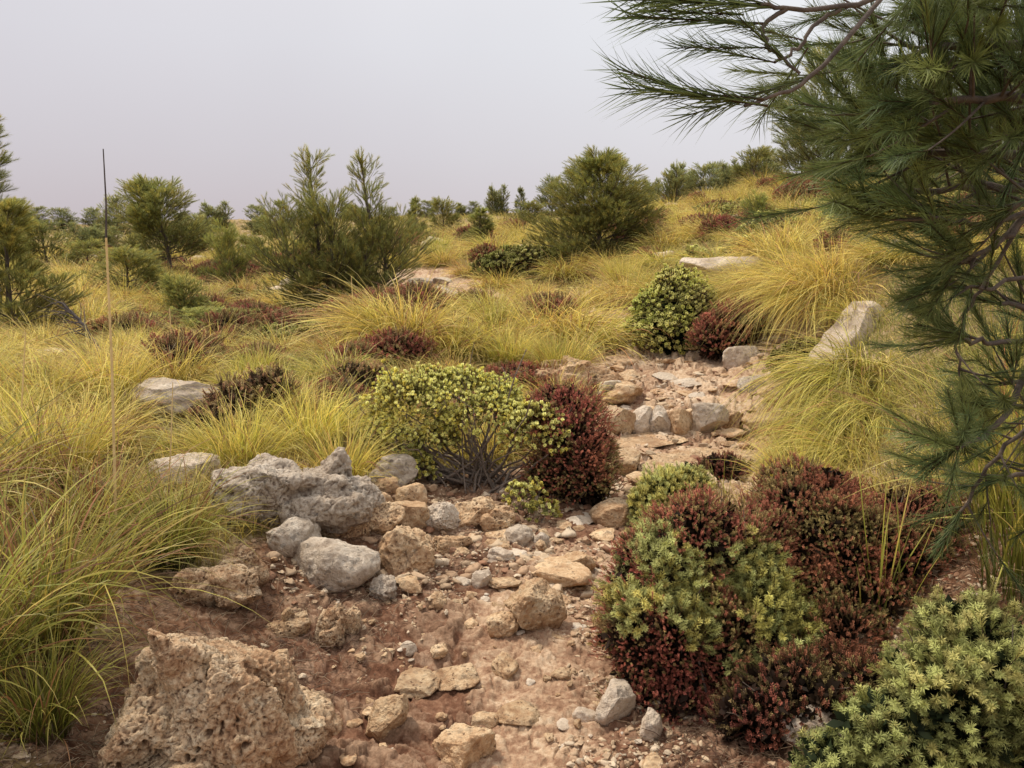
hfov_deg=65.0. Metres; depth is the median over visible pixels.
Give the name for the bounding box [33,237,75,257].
grass tussock
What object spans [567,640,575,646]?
stone
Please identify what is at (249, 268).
heath clump
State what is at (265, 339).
grass tussock
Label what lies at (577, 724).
stone
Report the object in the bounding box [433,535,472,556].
rock
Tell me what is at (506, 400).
spurge shrub
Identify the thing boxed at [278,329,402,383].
grass tussock
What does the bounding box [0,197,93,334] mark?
pine tree
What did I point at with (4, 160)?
pine tree
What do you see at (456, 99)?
sky
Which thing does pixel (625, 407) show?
stone
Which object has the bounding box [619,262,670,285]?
grass tussock
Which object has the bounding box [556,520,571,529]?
stone
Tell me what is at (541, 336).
grass tussock
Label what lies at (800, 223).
grass tussock
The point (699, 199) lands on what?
grass tussock
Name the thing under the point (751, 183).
grass tussock
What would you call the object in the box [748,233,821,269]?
grass tussock
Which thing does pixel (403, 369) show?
grass tussock
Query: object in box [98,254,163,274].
grass tussock
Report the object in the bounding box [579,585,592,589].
stone
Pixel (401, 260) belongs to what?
grass tussock
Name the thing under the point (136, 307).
heath clump
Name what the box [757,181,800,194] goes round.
grass tussock
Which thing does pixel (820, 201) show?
shrub
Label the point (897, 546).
grass tussock
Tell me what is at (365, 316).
grass tussock
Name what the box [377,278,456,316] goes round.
heath clump
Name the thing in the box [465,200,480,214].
pine tree
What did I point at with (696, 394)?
stone
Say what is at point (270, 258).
heath clump
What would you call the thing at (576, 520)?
stone
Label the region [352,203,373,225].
pine tree
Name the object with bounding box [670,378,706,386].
stone
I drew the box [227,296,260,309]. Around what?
heath clump
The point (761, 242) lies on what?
grass tussock
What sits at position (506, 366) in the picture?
heath shrub
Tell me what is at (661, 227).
grass tussock
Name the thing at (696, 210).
shrub
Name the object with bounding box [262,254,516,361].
grass tussock
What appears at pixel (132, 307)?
grass tussock
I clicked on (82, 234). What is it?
pine tree
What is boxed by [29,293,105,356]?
dead branch
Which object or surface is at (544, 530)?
stone
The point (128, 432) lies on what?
grass tussock
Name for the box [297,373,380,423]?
heath clump
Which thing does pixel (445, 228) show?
grass tussock
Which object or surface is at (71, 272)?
grass tussock
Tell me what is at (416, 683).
rock
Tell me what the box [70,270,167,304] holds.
grass tussock
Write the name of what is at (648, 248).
heath clump
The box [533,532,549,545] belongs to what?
rock
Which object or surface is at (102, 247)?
heath clump
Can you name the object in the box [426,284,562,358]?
grass tussock
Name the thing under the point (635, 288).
grass tussock
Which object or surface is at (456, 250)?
grass tussock
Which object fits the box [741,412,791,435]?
rock
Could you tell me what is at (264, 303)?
heath clump
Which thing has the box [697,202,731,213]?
shrub
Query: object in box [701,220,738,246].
grass tussock
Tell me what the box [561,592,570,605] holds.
stone
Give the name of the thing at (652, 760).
stone
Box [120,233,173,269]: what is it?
pine tree
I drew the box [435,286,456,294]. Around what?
rock
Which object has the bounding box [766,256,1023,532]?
grass tussock
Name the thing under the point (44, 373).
grass tussock
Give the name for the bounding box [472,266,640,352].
grass tussock
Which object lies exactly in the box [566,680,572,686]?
stone
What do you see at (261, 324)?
grass tussock
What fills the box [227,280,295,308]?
grass tussock
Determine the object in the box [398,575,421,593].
stone
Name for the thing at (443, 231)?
grass tussock
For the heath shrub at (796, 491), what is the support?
on the ground at (414, 735)
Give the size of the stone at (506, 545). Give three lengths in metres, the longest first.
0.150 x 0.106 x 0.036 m
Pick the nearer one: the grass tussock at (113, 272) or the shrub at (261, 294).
the shrub at (261, 294)
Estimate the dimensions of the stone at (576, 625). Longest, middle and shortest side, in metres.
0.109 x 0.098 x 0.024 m
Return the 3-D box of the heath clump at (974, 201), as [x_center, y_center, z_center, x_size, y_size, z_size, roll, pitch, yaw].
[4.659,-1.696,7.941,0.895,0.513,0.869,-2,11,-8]
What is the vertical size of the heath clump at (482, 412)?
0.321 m
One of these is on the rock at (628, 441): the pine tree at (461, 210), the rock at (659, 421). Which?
the rock at (659, 421)
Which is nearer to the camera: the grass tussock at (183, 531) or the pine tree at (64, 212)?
the grass tussock at (183, 531)
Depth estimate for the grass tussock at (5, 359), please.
5.02 m
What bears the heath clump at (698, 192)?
on the ground at (414, 735)
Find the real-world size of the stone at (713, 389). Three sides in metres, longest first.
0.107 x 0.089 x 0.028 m
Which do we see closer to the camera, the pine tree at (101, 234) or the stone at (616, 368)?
the stone at (616, 368)
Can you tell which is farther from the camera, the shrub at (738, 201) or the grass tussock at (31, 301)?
the shrub at (738, 201)
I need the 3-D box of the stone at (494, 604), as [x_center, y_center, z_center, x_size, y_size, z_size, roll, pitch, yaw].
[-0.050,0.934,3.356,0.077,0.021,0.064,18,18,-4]
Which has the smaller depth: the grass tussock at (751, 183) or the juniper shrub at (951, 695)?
the juniper shrub at (951, 695)
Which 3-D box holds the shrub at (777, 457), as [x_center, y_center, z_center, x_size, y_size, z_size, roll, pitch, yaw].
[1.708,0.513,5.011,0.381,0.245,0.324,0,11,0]
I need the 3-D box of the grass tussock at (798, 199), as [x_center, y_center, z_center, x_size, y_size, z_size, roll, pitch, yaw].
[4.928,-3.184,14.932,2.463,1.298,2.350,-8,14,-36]
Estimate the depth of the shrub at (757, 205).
13.57 m
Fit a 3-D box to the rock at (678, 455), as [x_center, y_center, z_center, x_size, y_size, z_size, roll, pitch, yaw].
[1.350,0.519,5.365,0.972,0.148,0.666,3,12,16]
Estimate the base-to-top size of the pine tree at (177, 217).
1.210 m
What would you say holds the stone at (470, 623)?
on the ground at (414, 735)
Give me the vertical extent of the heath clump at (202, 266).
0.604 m
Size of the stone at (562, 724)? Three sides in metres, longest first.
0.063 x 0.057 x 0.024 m
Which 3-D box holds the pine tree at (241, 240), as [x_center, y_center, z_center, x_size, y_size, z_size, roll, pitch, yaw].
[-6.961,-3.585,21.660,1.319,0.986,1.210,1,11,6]
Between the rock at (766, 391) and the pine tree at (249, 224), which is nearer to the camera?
the rock at (766, 391)
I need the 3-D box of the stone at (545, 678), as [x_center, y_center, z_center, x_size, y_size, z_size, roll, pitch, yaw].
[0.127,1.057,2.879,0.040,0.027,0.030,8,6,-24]
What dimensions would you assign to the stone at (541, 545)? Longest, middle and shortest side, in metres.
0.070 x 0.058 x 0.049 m
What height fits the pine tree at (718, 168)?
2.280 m
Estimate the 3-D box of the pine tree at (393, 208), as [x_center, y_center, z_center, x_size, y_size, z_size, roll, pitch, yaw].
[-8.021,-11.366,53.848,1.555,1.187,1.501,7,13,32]
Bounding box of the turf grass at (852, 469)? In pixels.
[0,173,1023,676]
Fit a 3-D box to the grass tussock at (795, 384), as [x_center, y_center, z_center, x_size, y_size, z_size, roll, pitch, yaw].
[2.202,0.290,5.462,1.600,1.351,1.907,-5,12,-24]
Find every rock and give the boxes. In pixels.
[97,628,343,767]
[129,377,219,417]
[148,452,221,488]
[154,758,214,767]
[168,563,261,609]
[210,447,384,533]
[217,543,269,586]
[265,607,311,638]
[266,516,321,556]
[275,649,288,658]
[293,537,380,592]
[314,603,360,648]
[320,501,405,538]
[346,718,362,727]
[365,694,408,741]
[368,454,417,486]
[369,574,397,601]
[377,525,435,576]
[381,491,396,502]
[394,667,440,699]
[395,482,427,503]
[395,500,429,528]
[400,641,416,656]
[407,277,433,285]
[425,501,460,530]
[431,591,446,612]
[431,723,495,767]
[432,277,452,283]
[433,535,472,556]
[433,663,479,690]
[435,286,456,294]
[455,496,515,531]
[471,569,491,588]
[471,711,498,728]
[486,611,518,638]
[487,547,515,562]
[497,700,539,725]
[503,577,566,630]
[504,524,533,546]
[526,356,623,390]
[531,556,593,587]
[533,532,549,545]
[551,667,571,679]
[564,551,595,571]
[572,706,594,722]
[589,497,634,529]
[591,420,615,449]
[595,678,635,725]
[596,380,621,396]
[596,595,616,627]
[601,405,635,435]
[602,380,643,404]
[609,447,640,475]
[614,431,688,448]
[631,405,652,433]
[637,447,768,481]
[639,707,662,740]
[649,405,670,431]
[667,409,692,434]
[679,256,768,284]
[691,402,729,432]
[721,410,743,428]
[722,346,760,369]
[737,375,766,392]
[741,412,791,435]
[756,382,797,404]
[780,704,831,746]
[803,301,884,393]
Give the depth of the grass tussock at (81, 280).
13.91 m
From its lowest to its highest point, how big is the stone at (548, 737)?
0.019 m
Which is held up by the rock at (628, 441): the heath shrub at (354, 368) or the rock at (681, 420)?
the rock at (681, 420)
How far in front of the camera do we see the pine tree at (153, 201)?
18.27 m
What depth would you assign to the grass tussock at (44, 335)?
7.07 m
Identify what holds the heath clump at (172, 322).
on the ground at (414, 735)
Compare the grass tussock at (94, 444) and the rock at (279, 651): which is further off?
the grass tussock at (94, 444)
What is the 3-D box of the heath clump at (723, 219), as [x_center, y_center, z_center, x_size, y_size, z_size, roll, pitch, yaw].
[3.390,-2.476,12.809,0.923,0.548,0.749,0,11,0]
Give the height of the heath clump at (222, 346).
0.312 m
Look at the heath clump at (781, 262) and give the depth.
8.78 m
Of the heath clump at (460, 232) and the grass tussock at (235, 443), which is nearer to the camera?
the grass tussock at (235, 443)
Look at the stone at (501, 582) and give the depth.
3.50 m
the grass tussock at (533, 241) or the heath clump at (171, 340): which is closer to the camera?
the heath clump at (171, 340)
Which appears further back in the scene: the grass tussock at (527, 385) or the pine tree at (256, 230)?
the pine tree at (256, 230)
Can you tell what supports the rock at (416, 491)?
on the ground at (414, 735)
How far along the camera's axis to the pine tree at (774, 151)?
30.73 m
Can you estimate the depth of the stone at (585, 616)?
3.32 m
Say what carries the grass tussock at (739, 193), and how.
on the ground at (414, 735)
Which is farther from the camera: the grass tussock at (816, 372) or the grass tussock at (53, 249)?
the grass tussock at (53, 249)
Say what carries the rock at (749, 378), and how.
on the ground at (414, 735)
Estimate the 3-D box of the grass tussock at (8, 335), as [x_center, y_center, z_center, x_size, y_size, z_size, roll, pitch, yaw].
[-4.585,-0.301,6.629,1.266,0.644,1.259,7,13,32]
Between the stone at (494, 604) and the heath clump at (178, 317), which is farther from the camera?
the heath clump at (178, 317)
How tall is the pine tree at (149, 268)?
1.009 m
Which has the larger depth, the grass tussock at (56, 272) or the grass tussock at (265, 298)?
the grass tussock at (56, 272)
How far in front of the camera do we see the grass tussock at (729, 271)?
8.92 m
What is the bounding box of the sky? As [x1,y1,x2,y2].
[0,0,1020,223]
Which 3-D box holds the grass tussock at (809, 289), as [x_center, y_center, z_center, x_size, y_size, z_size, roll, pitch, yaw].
[2.588,-0.755,6.856,2.321,1.624,2.512,-2,12,-11]
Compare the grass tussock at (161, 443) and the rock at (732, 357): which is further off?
the rock at (732, 357)
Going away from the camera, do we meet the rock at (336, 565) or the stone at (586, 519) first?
the rock at (336, 565)
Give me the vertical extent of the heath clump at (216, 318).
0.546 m
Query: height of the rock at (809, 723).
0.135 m
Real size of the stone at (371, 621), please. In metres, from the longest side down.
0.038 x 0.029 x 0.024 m
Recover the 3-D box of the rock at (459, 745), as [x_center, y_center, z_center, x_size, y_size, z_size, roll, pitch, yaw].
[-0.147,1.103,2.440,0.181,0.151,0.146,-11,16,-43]
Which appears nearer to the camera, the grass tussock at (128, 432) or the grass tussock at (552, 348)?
the grass tussock at (128, 432)
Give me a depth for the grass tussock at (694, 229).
13.14 m
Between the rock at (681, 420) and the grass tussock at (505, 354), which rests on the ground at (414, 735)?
the grass tussock at (505, 354)
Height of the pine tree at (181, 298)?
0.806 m
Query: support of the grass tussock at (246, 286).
on the ground at (414, 735)
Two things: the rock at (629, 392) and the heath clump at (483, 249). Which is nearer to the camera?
the rock at (629, 392)
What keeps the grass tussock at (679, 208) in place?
on the ground at (414, 735)
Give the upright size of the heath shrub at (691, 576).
0.819 m
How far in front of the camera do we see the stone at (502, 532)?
4.04 m
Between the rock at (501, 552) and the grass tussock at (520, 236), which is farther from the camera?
the grass tussock at (520, 236)
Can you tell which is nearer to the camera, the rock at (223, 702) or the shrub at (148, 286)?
the rock at (223, 702)
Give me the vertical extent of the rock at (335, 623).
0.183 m
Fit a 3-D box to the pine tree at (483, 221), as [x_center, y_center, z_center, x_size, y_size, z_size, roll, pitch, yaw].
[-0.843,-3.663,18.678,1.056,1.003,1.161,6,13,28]
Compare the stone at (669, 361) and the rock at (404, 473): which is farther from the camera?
the stone at (669, 361)
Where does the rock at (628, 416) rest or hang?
on the ground at (414, 735)
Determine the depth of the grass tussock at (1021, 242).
6.16 m
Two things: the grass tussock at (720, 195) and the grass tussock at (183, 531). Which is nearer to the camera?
the grass tussock at (183, 531)
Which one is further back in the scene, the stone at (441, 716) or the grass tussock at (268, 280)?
the grass tussock at (268, 280)
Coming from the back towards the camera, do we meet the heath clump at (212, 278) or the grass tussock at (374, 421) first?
the heath clump at (212, 278)
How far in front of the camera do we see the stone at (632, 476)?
5.03 m
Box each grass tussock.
[0,305,49,328]
[0,305,102,350]
[0,308,28,349]
[0,313,60,385]
[0,314,67,365]
[0,317,134,423]
[0,318,83,342]
[0,326,40,366]
[0,329,103,553]
[0,341,84,385]
[0,357,76,436]
[0,362,169,494]
[0,382,161,504]
[0,396,231,553]
[0,409,268,743]
[0,427,217,728]
[0,578,160,766]
[1,257,141,307]
[1,372,172,471]
[2,288,32,300]
[3,302,106,344]
[4,291,80,311]
[4,311,163,375]
[5,350,180,446]
[12,331,109,363]
[15,267,151,327]
[20,253,104,278]
[25,321,187,405]
[28,290,134,310]
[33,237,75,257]
[34,264,122,290]
[37,307,261,405]
[41,246,95,272]
[42,253,116,275]
[47,266,105,287]
[52,431,285,585]
[55,260,88,279]
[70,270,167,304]
[82,261,148,279]
[82,303,177,327]
[82,321,148,352]
[83,293,145,315]
[94,303,169,351]
[96,266,134,291]
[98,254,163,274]
[104,303,276,349]
[104,326,179,356]
[105,264,164,287]
[106,295,165,313]
[108,408,222,464]
[110,274,201,311]
[124,377,316,483]
[133,251,197,277]
[153,274,240,304]
[156,345,352,431]
[162,253,208,268]
[165,264,197,280]
[182,248,216,263]
[188,276,226,293]
[190,339,265,386]
[197,243,242,258]
[201,268,277,295]
[208,330,301,378]
[212,315,324,355]
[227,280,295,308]
[229,347,419,455]
[242,270,290,286]
[242,316,283,329]
[254,394,419,485]
[258,314,373,361]
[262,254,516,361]
[263,236,311,250]
[263,280,306,298]
[269,298,319,311]
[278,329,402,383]
[316,283,406,332]
[326,380,415,452]
[347,284,526,366]
[360,271,474,301]
[373,357,440,386]
[381,241,421,268]
[382,389,459,428]
[393,341,486,389]
[395,238,475,269]
[397,297,454,328]
[401,387,537,469]
[416,221,464,248]
[418,232,457,259]
[422,267,539,319]
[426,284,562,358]
[427,217,470,234]
[428,219,469,238]
[430,241,472,258]
[433,250,488,280]
[438,235,465,248]
[442,221,529,258]
[443,218,464,236]
[444,211,513,227]
[452,281,530,328]
[460,257,542,294]
[462,310,564,364]
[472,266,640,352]
[475,207,546,241]
[485,263,583,307]
[488,307,627,371]
[495,222,539,244]
[497,276,560,296]
[498,355,622,405]
[509,319,576,347]
[512,222,560,243]
[513,233,548,247]
[516,331,599,363]
[520,278,688,368]
[521,248,609,287]
[531,204,567,231]
[545,268,638,310]
[559,242,629,271]
[571,247,673,311]
[580,240,663,288]
[591,252,635,279]
[594,251,729,312]
[605,234,684,268]
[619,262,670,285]
[625,217,700,251]
[645,186,697,210]
[648,213,706,238]
[649,231,743,275]
[650,217,673,237]
[651,196,708,218]
[653,208,735,242]
[659,198,732,223]
[661,199,697,225]
[667,209,867,346]
[668,232,791,314]
[676,180,729,208]
[687,218,913,363]
[690,185,714,196]
[698,203,840,276]
[699,254,764,285]
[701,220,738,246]
[703,185,759,201]
[707,181,747,201]
[708,304,944,460]
[708,458,734,503]
[709,415,862,496]
[722,392,848,464]
[723,329,927,463]
[724,178,751,190]
[726,167,795,189]
[727,181,769,195]
[728,181,771,198]
[728,181,824,216]
[730,226,770,240]
[733,184,785,208]
[742,383,877,481]
[746,387,892,476]
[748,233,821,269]
[748,349,931,471]
[750,208,1023,606]
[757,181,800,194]
[759,188,828,213]
[764,166,808,185]
[764,210,839,242]
[766,228,883,289]
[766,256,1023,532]
[768,243,833,277]
[772,202,832,233]
[787,280,902,334]
[803,192,916,252]
[807,402,945,633]
[813,218,931,276]
[850,221,936,243]
[876,215,1023,270]
[966,208,1023,267]
[981,170,1018,180]
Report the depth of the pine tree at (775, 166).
28.92 m
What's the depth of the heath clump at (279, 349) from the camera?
7.12 m
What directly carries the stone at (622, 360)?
on the ground at (414, 735)
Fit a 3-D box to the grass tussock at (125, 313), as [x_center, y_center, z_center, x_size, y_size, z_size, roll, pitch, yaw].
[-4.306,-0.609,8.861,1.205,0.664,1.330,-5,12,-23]
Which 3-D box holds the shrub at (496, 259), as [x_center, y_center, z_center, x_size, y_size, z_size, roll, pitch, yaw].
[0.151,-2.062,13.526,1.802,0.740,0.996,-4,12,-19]
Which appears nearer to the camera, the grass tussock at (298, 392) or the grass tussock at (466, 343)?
the grass tussock at (298, 392)
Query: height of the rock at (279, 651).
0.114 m
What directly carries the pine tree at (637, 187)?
on the ground at (414, 735)
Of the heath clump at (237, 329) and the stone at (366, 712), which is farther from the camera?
the heath clump at (237, 329)
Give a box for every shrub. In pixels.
[134,278,160,293]
[146,301,265,332]
[178,362,301,436]
[218,292,235,302]
[225,285,247,298]
[239,317,351,345]
[251,285,278,301]
[317,355,390,391]
[341,342,574,493]
[468,239,573,280]
[473,357,558,389]
[496,244,523,252]
[499,476,562,522]
[513,373,628,507]
[578,481,840,729]
[622,261,724,354]
[626,460,716,526]
[675,244,716,268]
[684,295,777,361]
[692,201,704,212]
[692,449,754,480]
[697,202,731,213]
[703,633,906,753]
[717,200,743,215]
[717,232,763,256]
[731,197,745,207]
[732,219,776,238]
[732,451,989,652]
[740,189,775,222]
[741,208,804,237]
[755,445,798,475]
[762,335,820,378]
[786,574,1023,767]
[795,195,824,206]
[803,199,831,210]
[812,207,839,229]
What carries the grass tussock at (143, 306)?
on the ground at (414, 735)
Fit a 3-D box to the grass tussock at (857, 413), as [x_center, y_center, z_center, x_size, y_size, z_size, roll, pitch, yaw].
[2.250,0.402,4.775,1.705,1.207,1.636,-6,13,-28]
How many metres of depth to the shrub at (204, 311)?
9.71 m
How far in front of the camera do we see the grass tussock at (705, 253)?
10.45 m
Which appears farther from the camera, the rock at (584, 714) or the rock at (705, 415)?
the rock at (705, 415)
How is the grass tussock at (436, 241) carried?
on the ground at (414, 735)
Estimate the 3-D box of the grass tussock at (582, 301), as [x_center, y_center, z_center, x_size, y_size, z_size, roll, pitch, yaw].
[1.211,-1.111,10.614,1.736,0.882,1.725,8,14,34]
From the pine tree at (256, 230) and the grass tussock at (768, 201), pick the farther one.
the pine tree at (256, 230)
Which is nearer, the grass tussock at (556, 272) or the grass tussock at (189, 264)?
the grass tussock at (556, 272)
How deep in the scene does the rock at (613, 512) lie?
4.38 m
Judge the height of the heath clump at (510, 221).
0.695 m
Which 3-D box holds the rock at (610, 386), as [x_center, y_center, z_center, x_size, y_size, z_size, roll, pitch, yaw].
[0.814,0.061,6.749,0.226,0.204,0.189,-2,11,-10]
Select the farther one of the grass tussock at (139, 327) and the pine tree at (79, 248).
the pine tree at (79, 248)
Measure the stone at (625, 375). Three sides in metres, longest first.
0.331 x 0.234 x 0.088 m
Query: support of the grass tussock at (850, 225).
on the ground at (414, 735)
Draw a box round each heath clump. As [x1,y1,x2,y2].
[76,310,166,347]
[84,242,113,254]
[99,299,150,316]
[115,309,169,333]
[138,325,235,372]
[152,315,190,334]
[161,255,194,269]
[162,313,195,327]
[164,264,191,272]
[174,292,233,311]
[186,262,226,278]
[194,275,224,287]
[195,259,216,265]
[195,305,269,336]
[204,341,228,364]
[209,323,262,346]
[217,299,280,316]
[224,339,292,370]
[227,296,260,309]
[229,259,262,281]
[241,301,282,311]
[246,266,281,283]
[252,303,305,327]
[254,249,281,265]
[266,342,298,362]
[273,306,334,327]
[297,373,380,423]
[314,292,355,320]
[324,339,384,365]
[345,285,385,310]
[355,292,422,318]
[358,323,441,368]
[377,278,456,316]
[399,283,442,294]
[411,232,442,250]
[451,224,497,244]
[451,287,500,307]
[453,391,499,423]
[467,241,506,261]
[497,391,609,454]
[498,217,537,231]
[518,290,549,307]
[525,290,589,324]
[622,228,661,248]
[629,245,660,259]
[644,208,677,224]
[645,218,669,231]
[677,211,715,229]
[688,190,708,202]
[695,214,744,240]
[699,197,729,209]
[734,201,777,219]
[754,176,770,188]
[764,171,797,188]
[768,171,833,205]
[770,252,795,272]
[784,207,817,219]
[813,224,868,257]
[945,191,1023,223]
[946,214,1022,245]
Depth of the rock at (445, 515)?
4.02 m
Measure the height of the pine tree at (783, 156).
2.197 m
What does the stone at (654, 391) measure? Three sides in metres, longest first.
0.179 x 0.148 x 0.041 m
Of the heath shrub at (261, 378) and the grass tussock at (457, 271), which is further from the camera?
the grass tussock at (457, 271)
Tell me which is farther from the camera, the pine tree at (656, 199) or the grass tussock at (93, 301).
the pine tree at (656, 199)
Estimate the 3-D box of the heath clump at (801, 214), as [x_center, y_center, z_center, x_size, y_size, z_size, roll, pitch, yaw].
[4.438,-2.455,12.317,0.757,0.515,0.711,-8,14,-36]
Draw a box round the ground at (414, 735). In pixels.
[0,175,1023,767]
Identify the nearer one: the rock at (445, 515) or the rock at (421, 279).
the rock at (445, 515)
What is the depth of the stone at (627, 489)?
4.87 m
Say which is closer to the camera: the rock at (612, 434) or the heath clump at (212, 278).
the rock at (612, 434)
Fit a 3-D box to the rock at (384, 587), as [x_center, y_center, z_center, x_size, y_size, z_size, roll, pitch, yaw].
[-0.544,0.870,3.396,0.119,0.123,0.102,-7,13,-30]
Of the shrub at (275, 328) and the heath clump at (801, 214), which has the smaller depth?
the shrub at (275, 328)
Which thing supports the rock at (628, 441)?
on the ground at (414, 735)
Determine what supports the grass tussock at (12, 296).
on the ground at (414, 735)
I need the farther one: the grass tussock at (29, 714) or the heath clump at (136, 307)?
the heath clump at (136, 307)
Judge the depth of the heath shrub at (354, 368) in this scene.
6.12 m
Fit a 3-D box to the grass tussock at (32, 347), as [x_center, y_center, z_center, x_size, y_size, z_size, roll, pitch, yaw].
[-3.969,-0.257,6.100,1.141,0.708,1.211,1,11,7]
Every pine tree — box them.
[0,113,30,318]
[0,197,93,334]
[1,197,40,224]
[15,217,77,267]
[26,205,53,225]
[46,206,79,231]
[55,237,113,270]
[60,220,109,245]
[75,207,107,229]
[76,243,175,300]
[85,225,123,249]
[94,193,133,235]
[108,173,220,272]
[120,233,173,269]
[154,271,211,318]
[171,212,188,225]
[181,213,217,239]
[194,217,256,286]
[196,199,235,230]
[236,233,269,256]
[238,145,446,309]
[241,204,269,229]
[248,215,266,235]
[261,218,286,238]
[269,198,296,227]
[340,204,352,218]
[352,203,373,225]
[384,205,400,220]
[404,196,428,233]
[418,199,436,217]
[425,195,464,232]
[452,202,466,215]
[459,205,496,243]
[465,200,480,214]
[483,184,510,215]
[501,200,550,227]
[513,187,527,214]
[514,144,670,261]
[533,173,568,215]
[579,0,1023,604]
[629,178,644,209]
[642,177,664,207]
[654,160,693,204]
[683,168,698,194]
[684,162,726,193]
[702,160,724,192]
[715,161,742,190]
[727,144,776,186]
[730,158,747,183]
[747,146,785,180]
[756,161,789,178]
[768,29,894,181]
[768,122,831,180]
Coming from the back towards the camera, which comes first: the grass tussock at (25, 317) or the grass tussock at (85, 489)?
the grass tussock at (25, 317)
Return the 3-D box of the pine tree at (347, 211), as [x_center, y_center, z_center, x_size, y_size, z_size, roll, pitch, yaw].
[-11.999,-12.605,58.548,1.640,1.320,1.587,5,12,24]
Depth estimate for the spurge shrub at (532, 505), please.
4.26 m
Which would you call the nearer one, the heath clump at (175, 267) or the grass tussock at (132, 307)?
the grass tussock at (132, 307)
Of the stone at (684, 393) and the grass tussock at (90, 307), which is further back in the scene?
the grass tussock at (90, 307)
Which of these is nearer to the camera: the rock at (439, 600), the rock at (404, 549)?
the rock at (439, 600)
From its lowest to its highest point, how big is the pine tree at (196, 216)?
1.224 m
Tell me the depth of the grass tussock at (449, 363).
7.12 m
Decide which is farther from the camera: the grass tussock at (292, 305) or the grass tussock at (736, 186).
the grass tussock at (736, 186)
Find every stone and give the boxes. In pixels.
[339,753,356,765]
[355,652,364,660]
[362,706,372,715]
[366,697,374,703]
[368,619,375,624]
[374,476,399,493]
[380,648,394,656]
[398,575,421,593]
[417,604,422,609]
[430,642,447,658]
[435,712,447,721]
[452,599,463,603]
[455,576,471,585]
[464,617,477,629]
[466,591,476,599]
[480,596,489,601]
[485,530,505,538]
[485,539,512,549]
[488,576,522,588]
[491,602,504,607]
[491,651,518,679]
[508,548,526,556]
[516,630,524,634]
[526,678,534,685]
[530,644,542,652]
[536,539,546,550]
[538,528,550,536]
[542,674,551,681]
[544,733,553,741]
[549,537,563,543]
[552,631,564,639]
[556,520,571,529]
[556,718,568,730]
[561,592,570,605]
[566,516,582,524]
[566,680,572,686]
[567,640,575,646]
[572,622,587,628]
[573,525,584,530]
[574,719,581,728]
[576,512,592,523]
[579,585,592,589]
[579,615,590,619]
[589,528,614,541]
[594,558,603,564]
[605,354,637,367]
[610,365,624,371]
[619,369,641,383]
[620,405,631,409]
[623,486,637,494]
[626,471,651,482]
[641,754,663,767]
[650,389,665,394]
[653,372,677,380]
[655,359,675,363]
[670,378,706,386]
[675,390,690,396]
[688,391,705,397]
[707,388,717,391]
[714,428,746,437]
[720,441,734,446]
[721,483,736,491]
[723,383,736,386]
[750,436,774,450]
[756,346,771,350]
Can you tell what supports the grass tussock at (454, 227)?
on the ground at (414, 735)
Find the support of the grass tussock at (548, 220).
on the ground at (414, 735)
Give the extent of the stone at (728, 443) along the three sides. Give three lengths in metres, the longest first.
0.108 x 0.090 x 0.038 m
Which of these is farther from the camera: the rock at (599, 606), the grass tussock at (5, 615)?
the rock at (599, 606)
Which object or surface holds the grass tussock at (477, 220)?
on the ground at (414, 735)
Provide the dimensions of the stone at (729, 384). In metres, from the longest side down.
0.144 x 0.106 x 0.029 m
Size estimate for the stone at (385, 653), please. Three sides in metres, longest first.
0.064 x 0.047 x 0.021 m
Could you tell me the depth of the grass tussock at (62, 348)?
6.13 m
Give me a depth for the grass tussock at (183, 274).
17.17 m
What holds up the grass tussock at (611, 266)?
on the ground at (414, 735)
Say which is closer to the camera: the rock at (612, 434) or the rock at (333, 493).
the rock at (333, 493)
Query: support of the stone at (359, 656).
on the ground at (414, 735)
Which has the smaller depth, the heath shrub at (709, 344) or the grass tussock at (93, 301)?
the heath shrub at (709, 344)
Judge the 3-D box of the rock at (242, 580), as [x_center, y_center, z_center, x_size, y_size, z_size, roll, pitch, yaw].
[-1.125,0.773,3.087,0.340,0.172,0.230,0,11,-2]
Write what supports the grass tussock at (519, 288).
on the ground at (414, 735)
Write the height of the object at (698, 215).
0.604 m
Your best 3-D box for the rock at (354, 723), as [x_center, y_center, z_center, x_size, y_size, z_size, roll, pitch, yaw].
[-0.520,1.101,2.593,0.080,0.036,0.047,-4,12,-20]
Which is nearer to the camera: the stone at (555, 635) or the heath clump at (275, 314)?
the stone at (555, 635)
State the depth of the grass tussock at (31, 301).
10.67 m
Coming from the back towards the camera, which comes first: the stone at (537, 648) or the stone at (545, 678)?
the stone at (537, 648)
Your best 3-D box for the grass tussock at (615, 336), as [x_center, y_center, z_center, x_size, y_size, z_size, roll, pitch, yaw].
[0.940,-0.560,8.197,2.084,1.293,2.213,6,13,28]
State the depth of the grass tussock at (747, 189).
22.70 m
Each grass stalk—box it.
[16,332,25,459]
[103,149,117,559]
[167,382,172,485]

